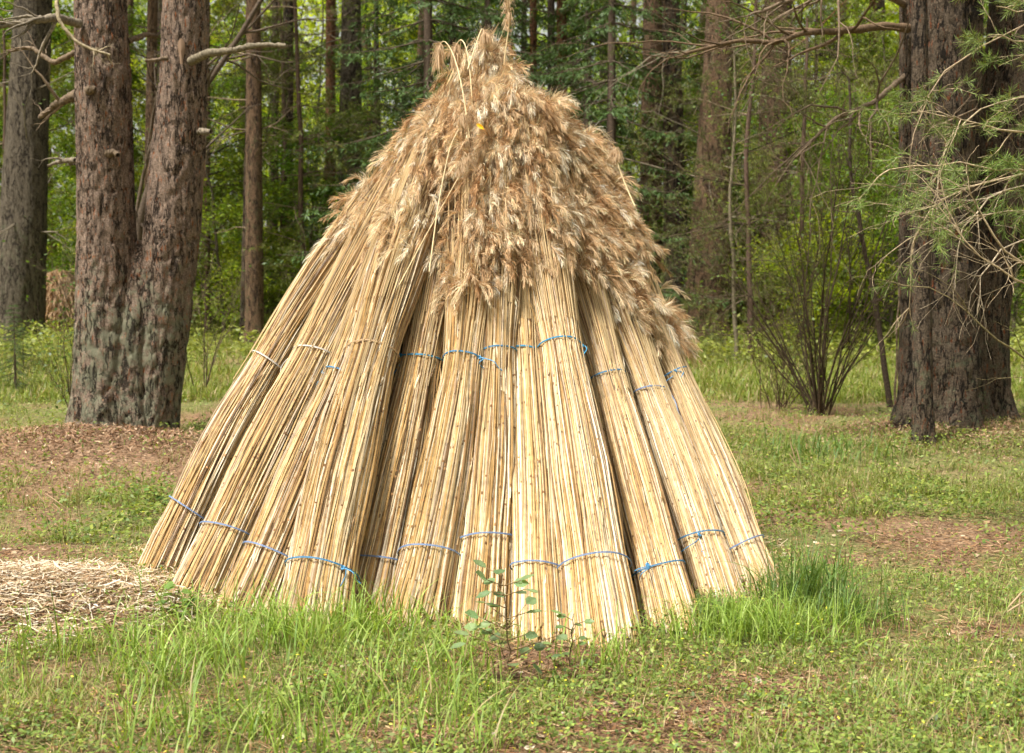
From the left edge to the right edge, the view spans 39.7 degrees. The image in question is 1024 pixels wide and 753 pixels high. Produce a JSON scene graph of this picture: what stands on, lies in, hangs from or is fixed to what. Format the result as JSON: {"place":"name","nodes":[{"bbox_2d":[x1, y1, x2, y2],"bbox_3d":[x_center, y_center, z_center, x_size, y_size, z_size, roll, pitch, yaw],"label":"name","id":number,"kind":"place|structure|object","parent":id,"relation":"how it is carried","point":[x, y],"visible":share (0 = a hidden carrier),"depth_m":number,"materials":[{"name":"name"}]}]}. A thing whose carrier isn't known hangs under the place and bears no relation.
{"place":"outdoors","nodes":[
{"label":"outdoors","id":0,"kind":"place"},
{"bbox_2d":[0,0,1020,246],"label":"sky","id":1,"kind":"structure","parent":0,"point":[309,8],"materials":[{"name":"white"}]},
{"bbox_2d":[0,247,1023,752],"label":"ground","id":2,"kind":"structure","parent":0,"point":[192,415],"depth_m":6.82,"materials":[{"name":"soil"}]},
{"bbox_2d":[0,300,42,394],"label":"spruce seedling","id":3,"kind":"object","parent":2,"relation":"on","point":[15,361],"visible":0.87,"depth_m":17.00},
{"bbox_2d":[0,0,74,273],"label":"leafy tree","id":4,"kind":"object","parent":2,"relation":"on","point":[60,35],"visible":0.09,"depth_m":31.36,"materials":[{"name":"green plant"}]},
{"bbox_2d":[2,224,75,408],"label":"bare shrub","id":5,"kind":"object","parent":2,"relation":"on","point":[68,390],"visible":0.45,"depth_m":14.73,"materials":[{"name":"green plant"}]},
{"bbox_2d":[45,264,75,332],"bbox_3d":[-9.246,-1.456,28.963,1.507,1.703,1.297,0,4,0],"label":"reed heap","id":6,"kind":"object","parent":2,"relation":"on","point":[50,306],"visible":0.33,"depth_m":28.59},
{"bbox_2d":[0,578,124,684],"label":"grass tussock","id":7,"kind":"object","parent":2,"relation":"on","point":[48,634],"depth_m":5.58,"materials":[{"name":"plant"}]},
{"bbox_2d":[0,30,145,272],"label":"young pine","id":8,"kind":"object","parent":2,"relation":"on","point":[3,99],"visible":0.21,"depth_m":29.73,"materials":[{"name":"plant"}]},
{"bbox_2d":[0,0,217,342],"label":"pine tree","id":9,"kind":"object","parent":2,"relation":"on","point":[24,193],"visible":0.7,"depth_m":25.74,"materials":[{"name":"brown plant"}]},
{"bbox_2d":[0,553,218,653],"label":"chopped straw","id":10,"kind":"object","parent":2,"relation":"on","point":[18,569],"visible":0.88,"depth_m":6.47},
{"bbox_2d":[0,0,232,268],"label":"leafy tree","id":11,"kind":"object","parent":2,"relation":"on","point":[70,48],"visible":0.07,"depth_m":34.46,"materials":[{"name":"green plant"}]},
{"bbox_2d":[0,0,285,431],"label":"pine tree","id":12,"kind":"object","parent":2,"relation":"on","point":[133,306],"visible":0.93,"depth_m":12.74,"materials":[{"name":"brown plant"}]},
{"bbox_2d":[47,0,240,296],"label":"leafy tree","id":13,"kind":"object","parent":2,"relation":"on","point":[71,150],"visible":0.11,"depth_m":29.02,"materials":[{"name":"green plant"}]},
{"bbox_2d":[49,0,325,309],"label":"leafy tree","id":14,"kind":"object","parent":2,"relation":"on","point":[137,178],"visible":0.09,"depth_m":36.32,"materials":[{"name":"green plant"}]},
{"bbox_2d":[60,604,316,694],"bbox_3d":[-1.255,1.008,5.564,0.956,0.250,1.009,-3,5,-34],"label":"grass tussock","id":15,"kind":"object","parent":2,"relation":"on","point":[182,641],"depth_m":5.52,"materials":[{"name":"plant"}]},
{"bbox_2d":[22,0,362,258],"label":"sapling","id":16,"kind":"object","parent":2,"relation":"on","point":[212,75],"visible":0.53,"depth_m":20.05,"materials":[{"name":"green plant"}]},
{"bbox_2d":[129,0,271,284],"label":"pine tree","id":17,"kind":"object","parent":2,"relation":"on","point":[152,20],"visible":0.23,"depth_m":26.36,"materials":[{"name":"brown plant"}]},
{"bbox_2d":[135,17,287,329],"bbox_3d":[-6.513,-8.663,27.919,3.278,15.765,3.830,1,4,14],"label":"young tree","id":18,"kind":"object","parent":2,"relation":"on","point":[208,236],"visible":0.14,"depth_m":28.82,"materials":[{"name":"brown plant"}]},
{"bbox_2d":[134,98,311,339],"bbox_3d":[-5.451,-2.978,26.569,4.088,4.970,5.446,0,4,-4],"label":"leafy tree","id":19,"kind":"object","parent":2,"relation":"on","point":[226,191],"visible":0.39,"depth_m":26.84,"materials":[{"name":"green plant"}]},
{"bbox_2d":[187,217,259,392],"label":"bare shrub","id":20,"kind":"object","parent":2,"relation":"on","point":[205,352],"visible":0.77,"depth_m":16.95,"materials":[{"name":"green plant"}]},
{"bbox_2d":[133,0,339,212],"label":"sapling","id":21,"kind":"object","parent":2,"relation":"on","point":[139,195],"visible":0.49,"depth_m":20.96,"materials":[{"name":"plant"}]},
{"bbox_2d":[191,219,295,323],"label":"leafy tree","id":22,"kind":"object","parent":2,"relation":"on","point":[220,253],"visible":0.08,"depth_m":30.84,"materials":[{"name":"green plant"}]},
{"bbox_2d":[130,0,365,346],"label":"pine tree","id":23,"kind":"object","parent":2,"relation":"on","point":[254,307],"visible":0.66,"depth_m":24.49,"materials":[{"name":"brown plant"}]},
{"bbox_2d":[193,221,306,330],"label":"leafy tree","id":24,"kind":"object","parent":2,"relation":"on","point":[270,251],"visible":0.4,"depth_m":26.88,"materials":[{"name":"green plant"}]},
{"bbox_2d":[205,59,323,340],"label":"young tree","id":25,"kind":"object","parent":2,"relation":"on","point":[242,304],"visible":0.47,"depth_m":25.35,"materials":[{"name":"brown wood"}]},
{"bbox_2d":[193,12,339,317],"bbox_3d":[-5.584,-4.771,32.337,4.345,7.260,6.157,-2,4,-24],"label":"leafy tree","id":26,"kind":"object","parent":2,"relation":"on","point":[236,237],"visible":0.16,"depth_m":31.89,"materials":[{"name":"green plant"}]},
{"bbox_2d":[137,137,405,574],"bbox_3d":[-1.172,-0.161,7.631,1.759,2.371,0.581,-2,4,-22],"label":"reed bundle","id":27,"kind":"object","parent":2,"relation":"on","point":[173,534],"visible":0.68,"depth_m":7.41,"materials":[{"name":"plant"}]},
{"bbox_2d":[226,1,334,282],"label":"pine tree","id":28,"kind":"object","parent":2,"relation":"on","point":[288,11],"visible":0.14,"depth_m":32.01,"materials":[{"name":"brown plant"}]},
{"bbox_2d":[173,579,390,667],"bbox_3d":[-0.893,0.963,5.918,0.916,0.273,1.032,0,4,0],"label":"grass tussock","id":29,"kind":"object","parent":2,"relation":"on","point":[303,634],"depth_m":5.81,"materials":[{"name":"plant"}]},
{"bbox_2d":[132,0,456,313],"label":"young pine","id":30,"kind":"object","parent":2,"relation":"on","point":[238,72],"visible":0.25,"depth_m":29.91,"materials":[{"name":"plant"}]},
{"bbox_2d":[171,103,421,599],"bbox_3d":[-1.004,-0.202,7.289,1.806,2.527,0.507,-3,5,-41],"label":"reed bundle","id":31,"kind":"object","parent":2,"relation":"on","point":[226,527],"visible":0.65,"depth_m":7.06,"materials":[{"name":"plant"}]},
{"bbox_2d":[197,0,410,330],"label":"young pine","id":32,"kind":"object","parent":2,"relation":"on","point":[301,175],"visible":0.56,"depth_m":26.60,"materials":[{"name":"plant"}]},
{"bbox_2d":[64,555,549,752],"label":"grass","id":33,"kind":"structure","parent":2,"relation":"on","point":[186,717],"depth_m":4.98,"materials":[{"name":"plant"}]},
{"bbox_2d":[216,100,397,324],"bbox_3d":[-4.498,-3.312,30.135,4.088,4.970,5.446,-2,4,-30],"label":"leafy tree","id":34,"kind":"object","parent":2,"relation":"on","point":[335,138],"visible":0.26,"depth_m":29.55,"materials":[{"name":"green plant"}]},
{"bbox_2d":[279,0,335,229],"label":"pine tree","id":35,"kind":"object","parent":2,"relation":"on","point":[328,39],"visible":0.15,"depth_m":30.80,"materials":[{"name":"brown plant"}]},
{"bbox_2d":[212,0,412,255],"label":"leafy tree","id":36,"kind":"object","parent":2,"relation":"on","point":[322,4],"visible":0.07,"depth_m":39.44,"materials":[{"name":"green plant"}]},
{"bbox_2d":[217,99,451,613],"bbox_3d":[-0.814,-0.182,7.089,0.433,2.550,1.772,3,5,36],"label":"reed bundle","id":37,"kind":"object","parent":2,"relation":"on","point":[267,545],"visible":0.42,"depth_m":6.72,"materials":[{"name":"plant"}]},
{"bbox_2d":[263,0,420,209],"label":"pine tree","id":38,"kind":"object","parent":2,"relation":"on","point":[345,74],"visible":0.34,"depth_m":29.95,"materials":[{"name":"brown plant"}]},
{"bbox_2d":[263,0,447,198],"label":"leafy tree","id":39,"kind":"object","parent":2,"relation":"on","point":[400,56],"visible":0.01,"depth_m":40.40,"materials":[{"name":"green plant"}]},
{"bbox_2d":[294,0,423,231],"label":"spruce tree","id":40,"kind":"object","parent":2,"relation":"on","point":[378,67],"visible":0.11,"depth_m":35.51,"materials":[{"name":"plant"}]},
{"bbox_2d":[263,570,456,646],"bbox_3d":[-0.599,0.973,6.056,0.782,0.289,0.810,-4,5,-44],"label":"grass tussock","id":41,"kind":"object","parent":2,"relation":"on","point":[353,602],"depth_m":6.09,"materials":[{"name":"plant"}]},
{"bbox_2d":[275,76,477,627],"bbox_3d":[-0.671,-0.227,6.926,0.585,2.677,1.815,2,4,25],"label":"reed bundle","id":42,"kind":"object","parent":2,"relation":"on","point":[332,514],"visible":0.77,"depth_m":6.74,"materials":[{"name":"plant"}]},
{"bbox_2d":[263,0,546,290],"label":"spruce tree","id":43,"kind":"object","parent":2,"relation":"on","point":[428,40],"visible":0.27,"depth_m":25.61,"materials":[{"name":"plant"}]},
{"bbox_2d":[355,101,473,614],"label":"reed bundle","id":44,"kind":"object","parent":2,"relation":"on","point":[414,389],"visible":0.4,"depth_m":6.85,"materials":[{"name":"plant"}]},
{"bbox_2d":[382,38,490,166],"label":"reed bundle","id":45,"kind":"object","parent":2,"relation":"on","point":[455,82],"visible":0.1,"depth_m":7.64,"materials":[{"name":"plant"}]},
{"bbox_2d":[365,0,525,194],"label":"spruce tree","id":46,"kind":"object","parent":2,"relation":"on","point":[450,39],"visible":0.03,"depth_m":37.45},
{"bbox_2d":[383,86,522,628],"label":"reed bundle","id":47,"kind":"object","parent":2,"relation":"on","point":[430,548],"visible":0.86,"depth_m":6.71,"materials":[{"name":"plant"}]},
{"bbox_2d":[98,533,811,633],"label":"broken reeds","id":48,"kind":"object","parent":2,"relation":"on","point":[174,574],"visible":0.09,"depth_m":6.88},
{"bbox_2d":[439,22,523,381],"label":"reed bundle","id":49,"kind":"object","parent":2,"relation":"on","point":[493,63],"visible":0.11,"depth_m":7.60,"materials":[{"name":"plant"}]},
{"bbox_2d":[382,0,586,140],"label":"spruce tree","id":50,"kind":"object","parent":2,"relation":"on","point":[488,23],"visible":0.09,"depth_m":30.70,"materials":[{"name":"plant"}]},
{"bbox_2d":[446,59,534,222],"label":"reed bundle","id":51,"kind":"object","parent":2,"relation":"on","point":[483,87],"visible":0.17,"depth_m":7.37,"materials":[{"name":"plant"}]},
{"bbox_2d":[448,77,548,629],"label":"reed bundle","id":52,"kind":"object","parent":2,"relation":"on","point":[486,539],"visible":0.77,"depth_m":6.70,"materials":[{"name":"plant"}]},
{"bbox_2d":[450,560,567,685],"bbox_3d":[-0.014,0.942,5.349,0.443,0.505,0.296,0,4,0],"label":"leafy seedling","id":53,"kind":"object","parent":2,"relation":"on","point":[530,600],"visible":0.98,"depth_m":5.33,"materials":[{"name":"green plant"}]},
{"bbox_2d":[0,355,1023,752],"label":"ground cover","id":54,"kind":"object","parent":2,"relation":"on","point":[638,717],"visible":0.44,"depth_m":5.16,"materials":[{"name":"green plant"}]},
{"bbox_2d":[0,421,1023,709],"bbox_3d":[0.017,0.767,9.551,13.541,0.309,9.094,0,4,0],"label":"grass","id":55,"kind":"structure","parent":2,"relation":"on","point":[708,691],"depth_m":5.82,"materials":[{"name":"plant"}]},
{"bbox_2d":[0,288,1023,369],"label":"ground cover","id":56,"kind":"object","parent":2,"relation":"on","point":[702,356],"visible":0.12,"depth_m":22.45,"materials":[{"name":"green plant"}]},
{"bbox_2d":[0,411,1023,485],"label":"bark flakes","id":57,"kind":"object","parent":2,"relation":"on","point":[126,431],"visible":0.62,"depth_m":12.33,"materials":[{"name":"plant"}]},
{"bbox_2d":[0,0,1023,261],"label":"woodland","id":58,"kind":"object","parent":2,"relation":"on","point":[412,16],"visible":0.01,"depth_m":58.02,"materials":[{"name":"green plant"}]},
{"bbox_2d":[2,442,1021,752],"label":"fallen leaves","id":59,"kind":"object","parent":2,"relation":"on","point":[556,658],"visible":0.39,"depth_m":5.43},
{"bbox_2d":[1,403,1023,751],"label":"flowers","id":60,"kind":"object","parent":2,"relation":"on","point":[579,655],"visible":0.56,"depth_m":5.18,"materials":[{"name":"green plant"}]},
{"bbox_2d":[470,72,565,642],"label":"reed bundle","id":61,"kind":"object","parent":2,"relation":"on","point":[534,541],"visible":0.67,"depth_m":6.51,"materials":[{"name":"plant"}]},
{"bbox_2d":[440,0,630,194],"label":"spruce tree","id":62,"kind":"object","parent":2,"relation":"on","point":[525,38],"visible":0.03,"depth_m":39.41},
{"bbox_2d":[482,84,642,648],"bbox_3d":[0.201,-0.178,6.748,0.556,2.653,1.997,-1,4,-9],"label":"reed bundle","id":63,"kind":"object","parent":2,"relation":"on","point":[595,578],"visible":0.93,"depth_m":6.62,"materials":[{"name":"plant"}]},
{"bbox_2d":[513,0,640,107],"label":"pine tree","id":64,"kind":"object","parent":2,"relation":"on","point":[558,36],"visible":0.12,"depth_m":31.24,"materials":[{"name":"brown plant"}]},
{"bbox_2d":[494,0,662,293],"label":"spruce tree","id":65,"kind":"object","parent":2,"relation":"on","point":[527,23],"visible":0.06,"depth_m":33.61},
{"bbox_2d":[517,599,682,681],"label":"grass tussock","id":66,"kind":"object","parent":2,"relation":"on","point":[602,657],"depth_m":5.55,"materials":[{"name":"plant"}]},
{"bbox_2d":[518,0,688,255],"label":"spruce tree","id":67,"kind":"object","parent":2,"relation":"on","point":[590,81],"visible":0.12,"depth_m":30.55,"materials":[{"name":"plant"}]},
{"bbox_2d":[512,84,701,633],"bbox_3d":[0.513,-0.197,6.961,0.610,2.629,1.809,-2,4,-27],"label":"reed bundle","id":68,"kind":"object","parent":2,"relation":"on","point":[658,567],"visible":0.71,"depth_m":6.94,"materials":[{"name":"plant"}]},
{"bbox_2d":[524,0,743,336],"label":"spruce tree","id":69,"kind":"object","parent":2,"relation":"on","point":[611,113],"visible":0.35,"depth_m":26.56,"materials":[{"name":"plant"}]},
{"bbox_2d":[540,106,745,602],"bbox_3d":[0.668,-0.190,7.294,1.520,2.533,0.601,4,5,44],"label":"reed bundle","id":70,"kind":"object","parent":2,"relation":"on","point":[703,546],"visible":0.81,"depth_m":7.21,"materials":[{"name":"plant"}]},
{"bbox_2d":[521,0,831,308],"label":"young pine","id":71,"kind":"object","parent":2,"relation":"on","point":[638,82],"visible":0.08,"depth_m":30.09,"materials":[{"name":"plant"}]},
{"bbox_2d":[577,121,778,593],"bbox_3d":[0.831,-0.159,7.517,1.558,2.470,0.596,3,5,38],"label":"reed bundle","id":72,"kind":"object","parent":2,"relation":"on","point":[672,342],"visible":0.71,"depth_m":7.39,"materials":[{"name":"plant"}]},
{"bbox_2d":[494,0,861,288],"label":"pine tree","id":73,"kind":"object","parent":2,"relation":"on","point":[645,107],"visible":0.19,"depth_m":28.55,"materials":[{"name":"brown plant"}]},
{"bbox_2d":[609,583,781,658],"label":"grass tussock","id":74,"kind":"object","parent":2,"relation":"on","point":[675,629],"depth_m":6.03,"materials":[{"name":"plant"}]},
{"bbox_2d":[628,110,774,305],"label":"leafy tree","id":75,"kind":"object","parent":2,"relation":"on","point":[690,190],"visible":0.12,"depth_m":28.57,"materials":[{"name":"green plant"}]},
{"bbox_2d":[614,0,798,322],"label":"pine tree","id":76,"kind":"object","parent":2,"relation":"on","point":[670,68],"visible":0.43,"depth_m":26.86,"materials":[{"name":"brown plant"}]},
{"bbox_2d":[594,5,834,311],"bbox_3d":[4.674,-4.861,32.823,6.048,7.673,5.859,1,4,18],"label":"young pine","id":77,"kind":"object","parent":2,"relation":"on","point":[700,34],"visible":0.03,"depth_m":32.33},
{"bbox_2d":[548,0,898,342],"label":"pine tree","id":78,"kind":"object","parent":2,"relation":"on","point":[714,145],"visible":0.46,"depth_m":25.78,"materials":[{"name":"brown plant"}]},
{"bbox_2d":[631,0,842,312],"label":"leafy tree","id":79,"kind":"object","parent":2,"relation":"on","point":[703,37],"visible":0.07,"depth_m":33.19,"materials":[{"name":"green plant"}]},
{"bbox_2d":[662,89,822,326],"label":"leafy tree","id":80,"kind":"object","parent":2,"relation":"on","point":[737,131],"visible":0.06,"depth_m":30.34,"materials":[{"name":"green plant"}]},
{"bbox_2d":[591,0,898,361],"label":"young pine","id":81,"kind":"object","parent":2,"relation":"on","point":[747,207],"visible":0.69,"depth_m":21.71,"materials":[{"name":"plant"}]},
{"bbox_2d":[713,0,782,363],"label":"sapling","id":82,"kind":"object","parent":2,"relation":"on","point":[734,319],"visible":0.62,"depth_m":21.06,"materials":[{"name":"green plant"}]},
{"bbox_2d":[646,569,858,652],"bbox_3d":[1.039,0.991,6.052,1.028,0.256,0.788,0,4,0],"label":"grass tussock","id":83,"kind":"object","parent":2,"relation":"on","point":[746,628],"depth_m":6.04,"materials":[{"name":"plant"}]},
{"bbox_2d":[534,0,1023,429],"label":"pine tree","id":84,"kind":"object","parent":2,"relation":"on","point":[958,369],"visible":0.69,"depth_m":13.15,"materials":[{"name":"brown plant"}]},
{"bbox_2d":[680,7,898,356],"bbox_3d":[5.146,-3.254,23.730,4.838,6.138,4.687,2,4,28],"label":"young pine","id":85,"kind":"object","parent":2,"relation":"on","point":[802,162],"visible":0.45,"depth_m":23.63,"materials":[{"name":"plant"}]},
{"bbox_2d":[683,0,898,331],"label":"pine tree","id":86,"kind":"object","parent":2,"relation":"on","point":[770,102],"visible":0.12,"depth_m":28.50,"materials":[{"name":"brown plant"}]},
{"bbox_2d":[731,264,852,409],"bbox_3d":[3.087,-0.428,15.430,1.415,1.700,1.009,0,4,0],"label":"bare shrub","id":87,"kind":"object","parent":2,"relation":"on","point":[778,402],"visible":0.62,"depth_m":15.48,"materials":[{"name":"plant"}]},
{"bbox_2d":[688,0,898,322],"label":"young pine","id":88,"kind":"object","parent":2,"relation":"on","point":[820,54],"visible":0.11,"depth_m":31.60,"materials":[{"name":"plant"}]},
{"bbox_2d":[694,577,917,662],"bbox_3d":[1.186,0.992,6.027,0.960,0.250,1.052,3,5,38],"label":"grass tussock","id":89,"kind":"object","parent":2,"relation":"on","point":[835,623],"depth_m":6.00,"materials":[{"name":"plant"}]},
{"bbox_2d":[715,517,903,615],"bbox_3d":[1.429,0.867,6.584,0.949,0.408,0.936,0,4,0],"label":"grass tussock","id":90,"kind":"object","parent":2,"relation":"on","point":[812,574],"depth_m":6.56,"materials":[{"name":"plant"}]},
{"bbox_2d":[726,190,897,339],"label":"leafy tree","id":91,"kind":"object","parent":2,"relation":"on","point":[841,278],"visible":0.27,"depth_m":25.25,"materials":[{"name":"green plant"}]},
{"bbox_2d":[730,0,898,309],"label":"leafy tree","id":92,"kind":"object","parent":2,"relation":"on","point":[861,8],"visible":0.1,"depth_m":32.34,"materials":[{"name":"green plant"}]},
{"bbox_2d":[631,0,1003,415],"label":"bare shrub","id":93,"kind":"object","parent":2,"relation":"on","point":[818,395],"visible":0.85,"depth_m":14.87,"materials":[{"name":"green plant"}]},
{"bbox_2d":[736,93,898,322],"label":"leafy tree","id":94,"kind":"object","parent":2,"relation":"on","point":[817,150],"visible":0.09,"depth_m":27.32,"materials":[{"name":"green plant"}]},
{"bbox_2d":[744,208,898,348],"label":"leafy tree","id":95,"kind":"object","parent":2,"relation":"on","point":[841,285],"visible":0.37,"depth_m":23.79,"materials":[{"name":"green plant"}]},
{"bbox_2d":[723,420,937,466],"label":"grass tussock","id":96,"kind":"object","parent":2,"relation":"on","point":[838,449],"depth_m":11.99,"materials":[{"name":"plant"}]},
{"bbox_2d":[780,48,897,406],"bbox_3d":[3.598,-1.640,15.455,1.428,4.069,1.158,0,4,0],"label":"sapling","id":97,"kind":"object","parent":2,"relation":"on","point":[886,381],"visible":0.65,"depth_m":15.43,"materials":[{"name":"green plant"}]},
{"bbox_2d":[783,126,900,341],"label":"leafy tree","id":98,"kind":"object","parent":2,"relation":"on","point":[895,228],"visible":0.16,"depth_m":24.56,"materials":[{"name":"green plant"}]},
{"bbox_2d":[793,0,898,233],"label":"leafy tree","id":99,"kind":"object","parent":2,"relation":"on","point":[887,10],"visible":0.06,"depth_m":40.08,"materials":[{"name":"green plant"}]},
{"bbox_2d":[802,9,899,321],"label":"leafy tree","id":100,"kind":"object","parent":2,"relation":"on","point":[871,52],"visible":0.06,"depth_m":30.02,"materials":[{"name":"green plant"}]},
{"bbox_2d":[788,563,929,636],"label":"grass tussock","id":101,"kind":"object","parent":2,"relation":"on","point":[846,610],"depth_m":6.30,"materials":[{"name":"plant"}]},
{"bbox_2d":[731,76,1021,333],"bbox_3d":[6.738,-2.974,26.785,5.446,4.970,4.088,0,4,1],"label":"leafy tree","id":102,"kind":"object","parent":2,"relation":"on","point":[829,154],"visible":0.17,"depth_m":26.28,"materials":[{"name":"green plant"}]},
{"bbox_2d":[779,0,1023,341],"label":"young pine","id":103,"kind":"object","parent":2,"relation":"on","point":[893,41],"visible":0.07,"depth_m":27.05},
{"bbox_2d":[809,0,1023,390],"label":"pine tree","id":104,"kind":"object","parent":2,"relation":"on","point":[944,217],"visible":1,"depth_m":8.22,"materials":[{"name":"green plant"}]},
{"bbox_2d":[910,0,1001,446],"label":"pine tree","id":105,"kind":"object","parent":2,"relation":"on","point":[923,417],"visible":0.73,"depth_m":12.40,"materials":[{"name":"brown plant"}]},
{"bbox_2d":[0,363,1023,519],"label":"grass","id":106,"kind":"structure","parent":0,"point":[972,485],"depth_m":10.90,"materials":[{"name":"plant"}]},
{"bbox_2d":[0,289,1023,404],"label":"grass","id":107,"kind":"structure","parent":0,"point":[750,377],"depth_m":18.38,"materials":[{"name":"plant"}]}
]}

